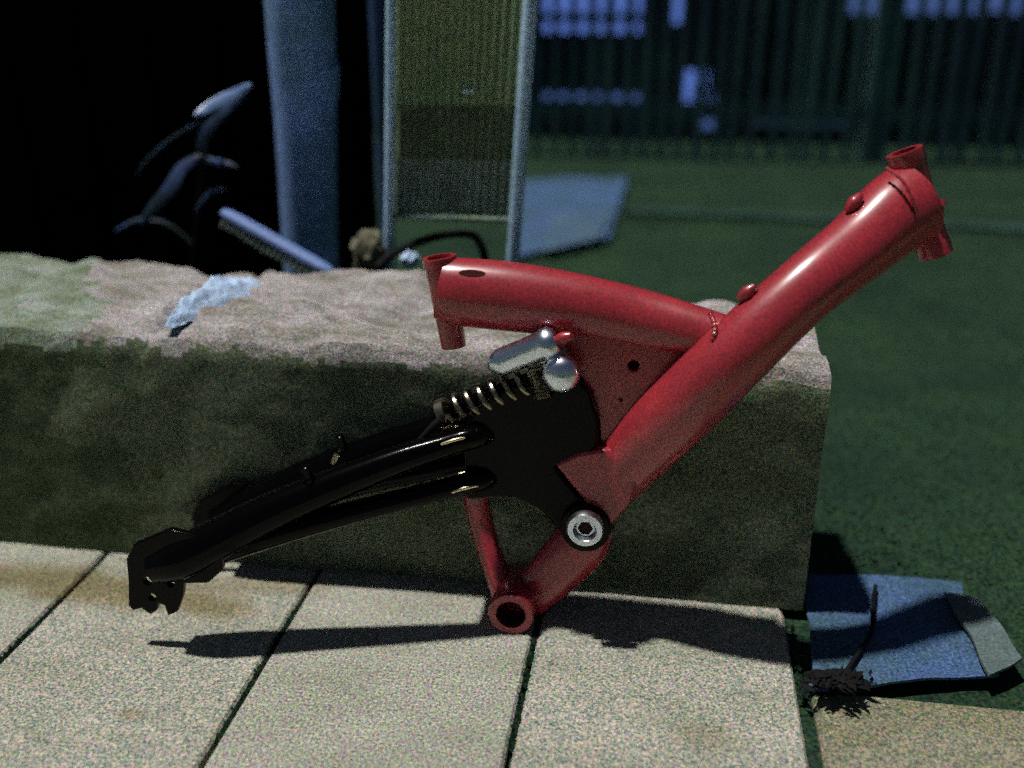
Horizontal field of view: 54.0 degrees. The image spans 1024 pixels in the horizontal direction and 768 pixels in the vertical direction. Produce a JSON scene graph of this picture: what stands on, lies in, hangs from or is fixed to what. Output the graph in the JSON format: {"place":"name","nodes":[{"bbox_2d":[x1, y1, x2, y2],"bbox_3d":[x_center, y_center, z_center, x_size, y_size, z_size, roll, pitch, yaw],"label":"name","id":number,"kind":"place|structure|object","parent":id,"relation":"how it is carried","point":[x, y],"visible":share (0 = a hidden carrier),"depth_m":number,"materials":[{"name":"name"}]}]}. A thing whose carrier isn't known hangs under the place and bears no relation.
{"place":"outdoors","nodes":[
{"label":"outdoors","id":0,"kind":"place"},
{"bbox_2d":[0,541,1023,767],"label":"pavement","id":1,"kind":"structure","parent":0,"point":[368,670],"depth_m":0.92,"materials":[{"name":"beige concrete"}]},
{"bbox_2d":[0,552,808,751],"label":"joint moss","id":2,"kind":"object","parent":1,"relation":"on","point":[527,671],"visible":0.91,"depth_m":0.96,"materials":[{"name":"green plant"}]},
{"bbox_2d":[0,254,831,610],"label":"concrete block","id":3,"kind":"structure","parent":1,"relation":"on","point":[128,420],"depth_m":1.05,"materials":[{"name":"grey concrete"}]},
{"bbox_2d":[164,275,260,328],"bbox_3d":[-0.328,-0.101,1.107,0.066,0.029,0.174,3,22,8],"label":"rag","id":4,"kind":"object","parent":3,"relation":"on","point":[217,291],"visible":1,"depth_m":1.09,"materials":[{"name":"white fabric"}]},
{"bbox_2d":[349,229,386,270],"bbox_3d":[-0.185,-0.166,1.302,0.051,0.073,0.047,3,22,8],"label":"stone","id":5,"kind":"object","parent":3,"relation":"on","point":[367,248],"visible":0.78,"depth_m":1.28,"materials":[{"name":"beige stone"}]},
{"bbox_2d":[400,250,421,268],"bbox_3d":[-0.131,-0.159,1.280,0.027,0.024,0.028,3,22,8],"label":"stone","id":6,"kind":"object","parent":3,"relation":"on","point":[409,259],"visible":1,"depth_m":1.27,"materials":[{"name":"white stone"}]},
{"bbox_2d":[127,144,953,633],"bbox_3d":[0.012,0.026,0.929,0.750,0.479,0.175,2,22,5],"label":"bicycle frame","id":7,"kind":"object","parent":1,"relation":"on","point":[603,416],"visible":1,"depth_m":0.91,"materials":[{"name":"red metal"}]},
{"bbox_2d":[204,134,1023,767],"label":"ground","id":8,"kind":"structure","parent":0,"point":[1004,606],"depth_m":1.82,"materials":[{"name":"green plant"}]},
{"bbox_2d":[115,83,250,269],"bbox_3d":[-0.466,-0.188,1.462,0.149,0.483,0.178,-18,28,-38],"label":"plant","id":9,"kind":"object","parent":8,"relation":"on","point":[228,101],"visible":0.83,"depth_m":1.40,"materials":[{"name":"green plant"}]},
{"bbox_2d":[0,0,377,276],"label":"board wall","id":10,"kind":"structure","parent":8,"relation":"on","point":[101,101],"depth_m":1.72,"materials":[{"name":"black"}]},
{"bbox_2d":[219,208,333,274],"bbox_3d":[-0.295,-0.174,1.250,0.184,0.071,0.023,13,25,30],"label":"brush","id":11,"kind":"object","parent":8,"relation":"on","point":[284,250],"visible":0.95,"depth_m":1.24,"materials":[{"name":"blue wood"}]},
{"bbox_2d":[264,0,338,274],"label":"drain pipe","id":12,"kind":"object","parent":8,"relation":"on","point":[303,63],"visible":0.71,"depth_m":1.40,"materials":[{"name":"blue metal"}]},
{"bbox_2d":[368,0,395,269],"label":"conduit","id":13,"kind":"object","parent":8,"relation":"on","point":[377,23],"depth_m":1.58,"materials":[{"name":"grey plastic"}]},
{"bbox_2d":[375,229,488,270],"bbox_3d":[-0.105,-0.175,1.295,0.148,0.044,0.038,-5,22,-12],"label":"hose","id":14,"kind":"object","parent":8,"relation":"on","point":[382,262],"visible":0.94,"depth_m":1.30,"materials":[{"name":"black rubber"}]},
{"bbox_2d":[384,0,537,269],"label":"ribbed screen","id":15,"kind":"object","parent":8,"relation":"on","point":[468,64],"visible":0.98,"depth_m":1.23,"materials":[{"name":"green metal"}]},
{"bbox_2d":[519,177,626,259],"bbox_3d":[0.119,-0.489,2.814,0.367,0.026,1.062,3,22,8],"label":"plastic board","id":16,"kind":"object","parent":8,"relation":"on","point":[563,213],"visible":0.96,"depth_m":2.77,"materials":[{"name":"blue plastic"}]},
{"bbox_2d":[372,0,1023,167],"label":"slat fence","id":17,"kind":"object","parent":8,"relation":"on","point":[876,113],"visible":0.54,"depth_m":3.53,"materials":[{"name":"metal"}]},
{"bbox_2d":[805,574,1021,691],"bbox_3d":[0.383,0.243,0.992,0.200,0.019,0.209,3,22,8],"label":"plastic sheet","id":18,"kind":"object","parent":8,"relation":"on","point":[928,629],"visible":0.94,"depth_m":0.99,"materials":[{"name":"blue plastic"}]},
{"bbox_2d":[797,665,877,696],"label":"dead leaves","id":19,"kind":"object","parent":18,"relation":"on","point":[848,682],"visible":1,"depth_m":0.90,"materials":[{"name":"black plant"}]},
{"bbox_2d":[846,584,877,668],"bbox_3d":[0.345,0.241,0.981,0.014,0.004,0.173,11,24,26],"label":"cable","id":20,"kind":"object","parent":18,"relation":"on","point":[855,657],"visible":0.94,"depth_m":0.98,"materials":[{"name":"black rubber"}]},
{"bbox_2d":[367,0,1023,147],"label":"building","id":21,"kind":"structure","parent":0,"point":[764,96],"depth_m":3.96,"materials":[{"name":"black"}]},
{"bbox_2d":[542,0,642,39],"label":"window","id":22,"kind":"structure","parent":21,"relation":"in","point":[546,4],"depth_m":3.98,"materials":[{"name":"blue glass"}]},
{"bbox_2d":[541,86,654,123],"bbox_3d":[0.341,-1.141,4.103,0.471,0.140,0.040,3,22,8],"label":"window","id":23,"kind":"structure","parent":21,"relation":"in","point":[546,90],"depth_m":4.09,"materials":[{"name":"blue glass"}]},
{"bbox_2d":[672,0,691,29],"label":"window","id":24,"kind":"structure","parent":21,"relation":"in","point":[676,14],"depth_m":3.92,"materials":[{"name":"blue glass"}]},
{"bbox_2d":[674,63,714,101],"bbox_3d":[0.729,-1.172,4.026,0.151,0.215,0.040,3,22,8],"label":"window","id":25,"kind":"structure","parent":21,"relation":"in","point":[690,68],"depth_m":4.00,"materials":[{"name":"blue glass"}]},
{"bbox_2d":[690,87,727,135],"bbox_3d":[0.791,-1.098,4.046,0.138,0.185,0.040,3,22,8],"label":"window","id":26,"kind":"structure","parent":21,"relation":"in","point":[707,124],"depth_m":4.05,"materials":[{"name":"blue glass"}]},
{"bbox_2d":[755,102,845,133],"bbox_3d":[1.148,-1.061,4.002,0.405,0.113,0.040,3,22,8],"label":"window","id":27,"kind":"structure","parent":21,"relation":"in","point":[761,126],"depth_m":4.00,"materials":[{"name":"glass"}]},
{"bbox_2d":[820,0,835,76],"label":"window","id":28,"kind":"structure","parent":21,"relation":"in","point":[831,3],"depth_m":3.86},
{"bbox_2d":[838,0,850,76],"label":"window","id":29,"kind":"structure","parent":21,"relation":"in","point":[840,70],"depth_m":3.86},
{"bbox_2d":[845,0,1020,20],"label":"window","id":30,"kind":"structure","parent":21,"relation":"in","point":[912,7],"depth_m":3.78,"materials":[{"name":"blue glass"}]},
{"bbox_2d":[978,12,998,78],"bbox_3d":[1.799,-1.283,3.805,0.049,0.240,0.040,3,22,8],"label":"window","id":31,"kind":"structure","parent":21,"relation":"in","point":[984,70],"depth_m":3.79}
]}

